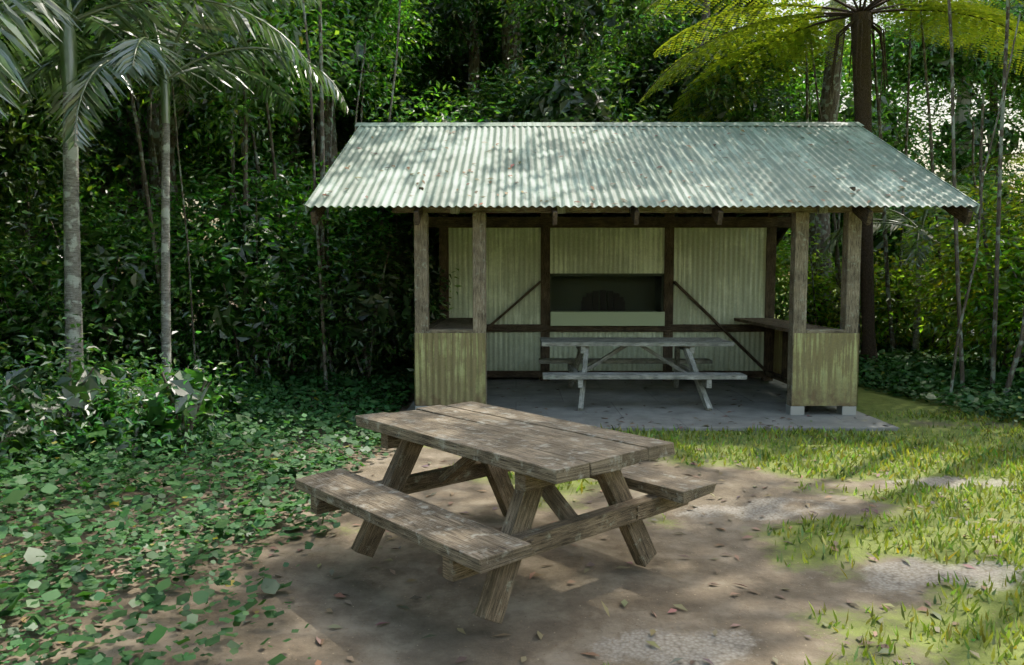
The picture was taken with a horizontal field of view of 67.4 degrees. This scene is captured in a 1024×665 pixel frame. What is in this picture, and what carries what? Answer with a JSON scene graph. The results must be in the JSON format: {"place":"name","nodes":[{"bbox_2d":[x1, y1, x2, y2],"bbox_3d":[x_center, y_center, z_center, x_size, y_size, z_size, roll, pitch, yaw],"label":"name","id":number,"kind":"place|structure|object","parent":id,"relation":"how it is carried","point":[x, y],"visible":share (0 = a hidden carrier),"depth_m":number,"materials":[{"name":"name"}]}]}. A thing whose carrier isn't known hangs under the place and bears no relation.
{"place":"outdoors","nodes":[
{"label":"outdoors","id":0,"kind":"place"},
{"bbox_2d":[0,278,1023,664],"bbox_3d":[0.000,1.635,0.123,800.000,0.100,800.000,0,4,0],"label":"ground","id":1,"kind":"structure","parent":0,"point":[574,624],"depth_m":4.15,"materials":[{"name":"brown soil"}]},
{"bbox_2d":[0,236,22,323],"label":"shrub","id":2,"kind":"object","parent":1,"relation":"on","point":[0,282],"visible":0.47,"depth_m":9.60,"materials":[{"name":"green plant"}]},
{"bbox_2d":[0,347,24,390],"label":"shrub","id":3,"kind":"object","parent":1,"relation":"on","point":[8,367],"visible":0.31,"depth_m":6.92,"materials":[{"name":"green plant"}]},
{"bbox_2d":[0,111,57,299],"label":"tree","id":4,"kind":"object","parent":1,"relation":"on","point":[13,244],"visible":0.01,"depth_m":18.60,"materials":[{"name":"green plant"}]},
{"bbox_2d":[0,365,58,415],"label":"shrub","id":5,"kind":"object","parent":1,"relation":"on","point":[6,393],"visible":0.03,"depth_m":7.70,"materials":[{"name":"green plant"}]},
{"bbox_2d":[0,173,63,363],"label":"shrub","id":6,"kind":"object","parent":1,"relation":"on","point":[14,240],"visible":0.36,"depth_m":10.46,"materials":[{"name":"green plant"}]},
{"bbox_2d":[0,364,70,472],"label":"shrub","id":7,"kind":"object","parent":1,"relation":"on","point":[4,428],"visible":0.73,"depth_m":5.84,"materials":[{"name":"green plant"}]},
{"bbox_2d":[0,400,89,487],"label":"shrub","id":8,"kind":"object","parent":1,"relation":"on","point":[15,449],"visible":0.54,"depth_m":5.89,"materials":[{"name":"green plant"}]},
{"bbox_2d":[0,254,94,369],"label":"shrub","id":9,"kind":"object","parent":1,"relation":"on","point":[23,313],"visible":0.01,"depth_m":11.39,"materials":[{"name":"green plant"}]},
{"bbox_2d":[0,372,119,471],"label":"shrub","id":10,"kind":"object","parent":1,"relation":"on","point":[19,428],"visible":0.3,"depth_m":6.21,"materials":[{"name":"green plant"}]},
{"bbox_2d":[0,78,127,262],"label":"tree","id":11,"kind":"object","parent":1,"relation":"on","point":[25,233],"visible":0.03,"depth_m":16.26,"materials":[{"name":"green plant"}]},
{"bbox_2d":[0,25,131,249],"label":"tree","id":12,"kind":"object","parent":1,"relation":"on","point":[26,130],"visible":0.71,"depth_m":10.61,"materials":[{"name":"green plant"}]},
{"bbox_2d":[0,255,132,385],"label":"shrub","id":13,"kind":"object","parent":1,"relation":"on","point":[39,332],"visible":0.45,"depth_m":9.82,"materials":[{"name":"green plant"}]},
{"bbox_2d":[0,210,160,365],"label":"shrub","id":14,"kind":"object","parent":1,"relation":"on","point":[53,265],"visible":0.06,"depth_m":11.40,"materials":[{"name":"green plant"}]},
{"bbox_2d":[0,35,195,279],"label":"tree","id":15,"kind":"object","parent":1,"relation":"on","point":[121,192],"depth_m":19.27,"materials":[{"name":"green plant"}]},
{"bbox_2d":[0,301,200,463],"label":"shrub","id":16,"kind":"object","parent":1,"relation":"on","point":[101,377],"visible":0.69,"depth_m":6.51,"materials":[{"name":"green plant"}]},
{"bbox_2d":[39,361,180,468],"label":"shrub","id":17,"kind":"object","parent":1,"relation":"on","point":[108,424],"visible":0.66,"depth_m":6.52,"materials":[{"name":"green plant"}]},
{"bbox_2d":[0,178,228,388],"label":"shrub","id":18,"kind":"object","parent":1,"relation":"on","point":[97,253],"visible":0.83,"depth_m":9.96,"materials":[{"name":"green plant"}]},
{"bbox_2d":[101,361,168,418],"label":"shrub","id":19,"kind":"object","parent":1,"relation":"on","point":[130,402],"visible":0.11,"depth_m":8.15,"materials":[{"name":"green plant"}]},
{"bbox_2d":[24,155,255,371],"bbox_3d":[-5.475,-0.943,12.073,3.499,3.482,3.421,0,4,0],"label":"shrub","id":20,"kind":"object","parent":1,"relation":"on","point":[177,227],"visible":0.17,"depth_m":11.54,"materials":[{"name":"green plant"}]},
{"bbox_2d":[1,0,296,210],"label":"tree","id":21,"kind":"object","parent":1,"relation":"on","point":[184,151],"visible":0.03,"depth_m":15.13,"materials":[{"name":"green plant"}]},
{"bbox_2d":[0,0,307,357],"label":"tree","id":22,"kind":"object","parent":1,"relation":"on","point":[124,136],"visible":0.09,"depth_m":13.26,"materials":[{"name":"green plant"}]},
{"bbox_2d":[0,0,318,414],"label":"palm","id":23,"kind":"object","parent":1,"relation":"on","point":[64,26],"visible":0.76,"depth_m":8.15,"materials":[{"name":"green plant"}]},
{"bbox_2d":[117,365,216,423],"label":"shrub","id":24,"kind":"object","parent":1,"relation":"on","point":[179,413],"visible":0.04,"depth_m":7.82,"materials":[{"name":"green plant"}]},
{"bbox_2d":[78,331,261,460],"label":"shrub","id":25,"kind":"object","parent":1,"relation":"on","point":[192,404],"visible":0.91,"depth_m":6.76,"materials":[{"name":"green plant"}]},
{"bbox_2d":[18,0,348,378],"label":"palm","id":26,"kind":"object","parent":1,"relation":"on","point":[122,62],"visible":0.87,"depth_m":8.66,"materials":[{"name":"green plant"}]},
{"bbox_2d":[144,348,276,431],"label":"shrub","id":27,"kind":"object","parent":1,"relation":"on","point":[228,401],"visible":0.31,"depth_m":8.27,"materials":[{"name":"green plant"}]},
{"bbox_2d":[82,0,372,369],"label":"tree","id":28,"kind":"object","parent":1,"relation":"on","point":[206,99],"visible":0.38,"depth_m":11.28,"materials":[{"name":"green plant"}]},
{"bbox_2d":[134,227,352,382],"bbox_3d":[-3.636,-0.267,10.852,2.873,2.482,2.741,0,4,0],"label":"shrub","id":29,"kind":"object","parent":1,"relation":"on","point":[230,316],"visible":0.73,"depth_m":10.36,"materials":[{"name":"green plant"}]},
{"bbox_2d":[103,146,399,381],"bbox_3d":[-3.705,-0.848,11.186,3.918,3.429,3.873,0,4,0],"label":"shrub","id":30,"kind":"object","parent":1,"relation":"on","point":[206,246],"visible":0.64,"depth_m":10.49,"materials":[{"name":"green plant"}]},
{"bbox_2d":[182,66,357,221],"bbox_3d":[-5.456,-5.855,20.898,6.622,12.164,9.713,3,5,35],"label":"tree","id":31,"kind":"object","parent":1,"relation":"on","point":[305,141],"visible":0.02,"depth_m":19.01,"materials":[{"name":"green plant"}]},
{"bbox_2d":[195,7,433,260],"bbox_3d":[-5.575,-4.353,18.800,7.806,9.552,6.933,0,4,0],"label":"tree","id":32,"kind":"object","parent":1,"relation":"on","point":[294,129],"visible":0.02,"depth_m":17.55,"materials":[{"name":"green plant"}]},
{"bbox_2d":[226,30,403,175],"bbox_3d":[-6.593,-9.492,23.971,9.222,18.969,13.252,-3,5,-38],"label":"tree","id":33,"kind":"object","parent":1,"relation":"on","point":[315,151],"depth_m":20.88,"materials":[{"name":"green plant"}]},
{"bbox_2d":[220,167,413,374],"bbox_3d":[-2.968,-0.868,12.285,3.313,3.591,3.578,-4,6,-41],"label":"shrub","id":34,"kind":"object","parent":1,"relation":"on","point":[310,278],"visible":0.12,"depth_m":11.82,"materials":[{"name":"green plant"}]},
{"bbox_2d":[172,0,504,351],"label":"tree","id":35,"kind":"object","parent":1,"relation":"on","point":[384,12],"visible":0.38,"depth_m":12.91,"materials":[{"name":"green plant"}]},
{"bbox_2d":[260,221,460,387],"bbox_3d":[-2.120,-0.374,11.261,2.906,2.475,2.870,0,4,0],"label":"shrub","id":36,"kind":"object","parent":1,"relation":"on","point":[381,309],"visible":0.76,"depth_m":10.79,"materials":[{"name":"green plant"}]},
{"bbox_2d":[293,188,467,351],"bbox_3d":[-2.196,-1.213,13.939,3.880,3.744,3.909,0,4,0],"label":"shrub","id":37,"kind":"object","parent":1,"relation":"on","point":[411,253],"visible":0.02,"depth_m":12.59,"materials":[{"name":"green plant"}]},
{"bbox_2d":[310,207,464,367],"bbox_3d":[-1.937,-0.845,13.318,3.582,3.104,3.761,0,4,0],"label":"shrub","id":38,"kind":"object","parent":1,"relation":"on","point":[430,288],"visible":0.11,"depth_m":12.49,"materials":[{"name":"green plant"}]},
{"bbox_2d":[336,279,439,362],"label":"shrub","id":39,"kind":"object","parent":1,"relation":"on","point":[390,339],"visible":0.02,"depth_m":13.29,"materials":[{"name":"green plant"}]},
{"bbox_2d":[311,206,466,366],"bbox_3d":[-2.024,-1.039,12.858,3.174,3.553,3.170,0,4,0],"label":"shrub","id":40,"kind":"object","parent":1,"relation":"on","point":[401,262],"visible":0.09,"depth_m":12.33,"materials":[{"name":"green plant"}]},
{"bbox_2d":[362,206,468,361],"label":"shrub","id":41,"kind":"object","parent":1,"relation":"on","point":[437,231],"visible":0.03,"depth_m":13.24,"materials":[{"name":"green plant"}]},
{"bbox_2d":[300,0,545,155],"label":"tree","id":42,"kind":"object","parent":1,"relation":"on","point":[471,38],"visible":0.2,"depth_m":17.43,"materials":[{"name":"green plant"}]},
{"bbox_2d":[377,0,555,118],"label":"tree","id":43,"kind":"object","parent":1,"relation":"on","point":[441,25],"visible":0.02,"depth_m":18.91,"materials":[{"name":"green plant"}]},
{"bbox_2d":[295,401,716,623],"bbox_3d":[-0.052,0.917,4.356,1.724,0.774,1.757,-4,6,-41],"label":"picnic table","id":44,"kind":"object","parent":1,"relation":"on","point":[540,455],"visible":1,"depth_m":4.01,"materials":[{"name":"brown wood"}]},
{"bbox_2d":[1,417,1020,664],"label":"leaf litter","id":45,"kind":"object","parent":1,"relation":"on","point":[653,631],"visible":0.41,"depth_m":4.13,"materials":[{"name":"plant"}]},
{"bbox_2d":[0,333,1023,664],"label":"ground cover leaves","id":46,"kind":"object","parent":1,"relation":"on","point":[926,371],"visible":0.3,"depth_m":5.37,"materials":[{"name":"green plant"}]},
{"bbox_2d":[500,0,524,105],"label":"canopy tree","id":47,"kind":"object","parent":1,"relation":"on","point":[506,31],"visible":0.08,"depth_m":17.05,"materials":[{"name":"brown plant"}]},
{"bbox_2d":[17,0,1023,399],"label":"thin tree trunks","id":48,"kind":"object","parent":1,"relation":"on","point":[837,258],"visible":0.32,"depth_m":10.85,"materials":[{"name":"brown plant"}]},
{"bbox_2d":[430,0,667,110],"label":"tree","id":49,"kind":"object","parent":1,"relation":"on","point":[495,28],"visible":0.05,"depth_m":18.66,"materials":[{"name":"green plant"}]},
{"bbox_2d":[422,0,704,247],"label":"tree","id":50,"kind":"object","parent":1,"relation":"on","point":[566,96],"visible":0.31,"depth_m":14.61,"materials":[{"name":"green plant"}]},
{"bbox_2d":[496,0,757,110],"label":"tree","id":51,"kind":"object","parent":1,"relation":"on","point":[609,38],"visible":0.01,"depth_m":18.64,"materials":[{"name":"green plant"}]},
{"bbox_2d":[406,377,899,430],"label":"slab","id":52,"kind":"structure","parent":1,"relation":"on","point":[602,399],"depth_m":9.43,"materials":[{"name":"grey concrete"}]},
{"bbox_2d":[415,404,855,414],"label":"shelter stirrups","id":53,"kind":"object","parent":52,"relation":"on","point":[799,410],"visible":0.27,"depth_m":8.77,"materials":[{"name":"grey metal"}]},
{"bbox_2d":[392,206,883,406],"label":"shelter posts","id":54,"kind":"object","parent":52,"relation":"on","point":[850,277],"visible":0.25,"depth_m":8.66,"materials":[{"name":"brown wood"}]},
{"bbox_2d":[310,187,972,383],"bbox_3d":[1.400,-1.120,11.391,7.140,3.726,6.261,0,4,0],"label":"timber frame","id":55,"kind":"object","parent":52,"relation":"on","point":[668,222],"visible":0.27,"depth_m":11.46,"materials":[{"name":"brown wood"}]},
{"bbox_2d":[550,273,663,311],"bbox_3d":[1.427,-0.535,11.856,1.770,0.790,0.580,0,4,0],"label":"wall opening","id":56,"kind":"object","parent":55,"relation":"attached to","point":[636,291],"visible":0.55,"depth_m":12.07,"materials":[{"name":"grey"}]},
{"bbox_2d":[581,290,624,310],"bbox_3d":[1.428,-0.501,12.070,0.690,0.330,0.038,0,4,0],"label":"fireplace","id":57,"kind":"object","parent":56,"relation":"attached to","point":[615,302],"visible":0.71,"depth_m":12.06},
{"bbox_2d":[550,311,664,325],"bbox_3d":[1.427,-0.228,11.774,1.700,0.210,0.670,0,4,0],"label":"panel","id":58,"kind":"object","parent":56,"relation":"attached to","point":[606,318],"visible":0.89,"depth_m":11.44,"materials":[{"name":"green metal"}]},
{"bbox_2d":[448,228,766,370],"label":"shelter wall sheets","id":59,"kind":"object","parent":55,"relation":"attached to","point":[719,275],"visible":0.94,"depth_m":11.53,"materials":[{"name":"metal"}]},
{"bbox_2d":[306,126,976,231],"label":"shelter roof","id":60,"kind":"structure","parent":55,"relation":"on","point":[546,171],"depth_m":9.37,"materials":[{"name":"metal"}]},
{"bbox_2d":[322,125,907,428],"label":"fallen leaves","id":61,"kind":"object","parent":60,"relation":"on","point":[592,187],"visible":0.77,"depth_m":9.01,"materials":[{"name":"brown plant"}]},
{"bbox_2d":[305,122,979,213],"bbox_3d":[1.400,-2.294,11.303,7.340,1.571,6.343,0,4,0],"label":"roof flashing","id":62,"kind":"object","parent":60,"relation":"on","point":[975,209],"visible":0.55,"depth_m":11.13,"materials":[{"name":"grey metal"}]},
{"bbox_2d":[539,337,746,410],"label":"picnic table planks","id":63,"kind":"object","parent":52,"relation":"on","point":[702,380],"visible":0.95,"depth_m":9.57,"materials":[{"name":"grey wood"}]},
{"bbox_2d":[363,408,1023,664],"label":"grass","id":64,"kind":"structure","parent":1,"relation":"on","point":[1004,457],"depth_m":5.91,"materials":[{"name":"green plant"}]},
{"bbox_2d":[578,0,822,121],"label":"tree","id":65,"kind":"object","parent":1,"relation":"on","point":[658,66],"visible":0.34,"depth_m":15.51,"materials":[{"name":"green plant"}]},
{"bbox_2d":[709,26,790,294],"bbox_3d":[6.385,-9.562,25.707,11.078,18.905,8.233,3,6,39],"label":"tree","id":66,"kind":"object","parent":1,"relation":"on","point":[782,242],"depth_m":23.15,"materials":[{"name":"green plant"}]},
{"bbox_2d":[775,237,829,318],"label":"shrub","id":67,"kind":"object","parent":1,"relation":"on","point":[778,267],"visible":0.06,"depth_m":15.34,"materials":[{"name":"green plant"}]},
{"bbox_2d":[775,213,841,324],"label":"shrub","id":68,"kind":"object","parent":1,"relation":"on","point":[779,299],"visible":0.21,"depth_m":15.33,"materials":[{"name":"green plant"}]},
{"bbox_2d":[806,1,845,327],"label":"canopy tree","id":69,"kind":"object","parent":1,"relation":"on","point":[829,106],"visible":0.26,"depth_m":16.07,"materials":[{"name":"brown plant"}]},
{"bbox_2d":[639,0,1023,372],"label":"tree fern","id":70,"kind":"object","parent":1,"relation":"on","point":[861,23],"visible":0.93,"depth_m":13.03,"materials":[{"name":"green plant"}]},
{"bbox_2d":[725,0,953,301],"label":"tree","id":71,"kind":"object","parent":1,"relation":"on","point":[893,133],"visible":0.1,"depth_m":17.74,"materials":[{"name":"green plant"}]},
{"bbox_2d":[787,249,915,345],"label":"shrub","id":72,"kind":"object","parent":1,"relation":"on","point":[832,309],"visible":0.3,"depth_m":15.04,"materials":[{"name":"green plant"}]},
{"bbox_2d":[808,262,940,351],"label":"shrub","id":73,"kind":"object","parent":1,"relation":"on","point":[882,318],"visible":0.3,"depth_m":14.48,"materials":[{"name":"green plant"}]},
{"bbox_2d":[788,8,1012,333],"bbox_3d":[9.967,-4.113,20.164,7.153,8.808,7.629,0,4,0],"label":"tree","id":74,"kind":"object","parent":1,"relation":"on","point":[893,242],"visible":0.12,"depth_m":18.31,"materials":[{"name":"green plant"}]},
{"bbox_2d":[860,244,947,346],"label":"shrub","id":75,"kind":"object","parent":1,"relation":"on","point":[893,261],"visible":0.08,"depth_m":15.45,"materials":[{"name":"green plant"}]},
{"bbox_2d":[815,171,1019,357],"bbox_3d":[7.378,-1.046,13.941,3.089,3.395,3.353,-4,6,-42],"label":"palm","id":76,"kind":"object","parent":1,"relation":"on","point":[894,224],"visible":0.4,"depth_m":13.87,"materials":[{"name":"green plant"}]},
{"bbox_2d":[842,0,1023,340],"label":"tree","id":77,"kind":"object","parent":1,"relation":"on","point":[1012,135],"visible":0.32,"depth_m":18.45,"materials":[{"name":"green plant"}]},
{"bbox_2d":[874,246,994,356],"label":"shrub","id":78,"kind":"object","parent":1,"relation":"on","point":[933,345],"visible":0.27,"depth_m":14.44,"materials":[{"name":"green plant"}]},
{"bbox_2d":[895,265,1014,349],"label":"shrub","id":79,"kind":"object","parent":1,"relation":"on","point":[948,312],"visible":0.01,"depth_m":15.37,"materials":[{"name":"green plant"}]},
{"bbox_2d":[888,156,1023,355],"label":"shrub","id":80,"kind":"object","parent":1,"relation":"on","point":[966,255],"visible":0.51,"depth_m":12.26,"materials":[{"name":"green plant"}]},
{"bbox_2d":[896,168,1023,371],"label":"shrub","id":81,"kind":"object","parent":1,"relation":"on","point":[984,343],"visible":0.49,"depth_m":11.95,"materials":[{"name":"green plant"}]},
{"bbox_2d":[950,1,974,336],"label":"tree","id":82,"kind":"object","parent":1,"relation":"on","point":[960,118],"visible":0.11,"depth_m":19.18,"materials":[{"name":"grey plant"}]},
{"bbox_2d":[921,173,1023,339],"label":"shrub","id":83,"kind":"object","parent":1,"relation":"on","point":[961,244],"visible":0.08,"depth_m":15.03,"materials":[{"name":"green plant"}]},
{"bbox_2d":[924,0,1023,123],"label":"tree","id":84,"kind":"object","parent":1,"relation":"on","point":[1015,83],"visible":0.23,"depth_m":18.84,"materials":[{"name":"green plant"}]},
{"bbox_2d":[936,228,1023,389],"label":"shrub","id":85,"kind":"object","parent":1,"relation":"on","point":[1013,306],"visible":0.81,"depth_m":10.80,"materials":[{"name":"green plant"}]},
{"bbox_2d":[945,152,1023,226],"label":"tree fern","id":86,"kind":"object","parent":1,"relation":"on","point":[1020,155],"visible":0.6,"depth_m":12.04,"materials":[{"name":"green plant"}]},
{"bbox_2d":[971,309,1020,351],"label":"shrub","id":87,"kind":"object","parent":1,"relation":"on","point":[1019,330],"visible":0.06,"depth_m":14.21,"materials":[{"name":"green plant"}]},
{"bbox_2d":[118,0,1023,277],"label":"sky","id":88,"kind":"structure","parent":0,"point":[818,1],"materials":[{"name":"white"}]},
{"bbox_2d":[414,319,859,405],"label":"shelter half walls","id":89,"kind":"structure","parent":0,"point":[449,368],"depth_m":8.74,"materials":[{"name":"metal"}]},
{"bbox_2d":[430,318,828,331],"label":"shelter counters","id":90,"kind":"object","parent":89,"relation":"on","point":[467,323],"visible":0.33,"depth_m":10.15,"materials":[{"name":"brown wood"}]},
{"bbox_2d":[450,206,827,213],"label":"roof brackets","id":91,"kind":"object","parent":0,"point":[706,210],"visible":0.48,"depth_m":8.53,"materials":[{"name":"grey metal"}]}
]}

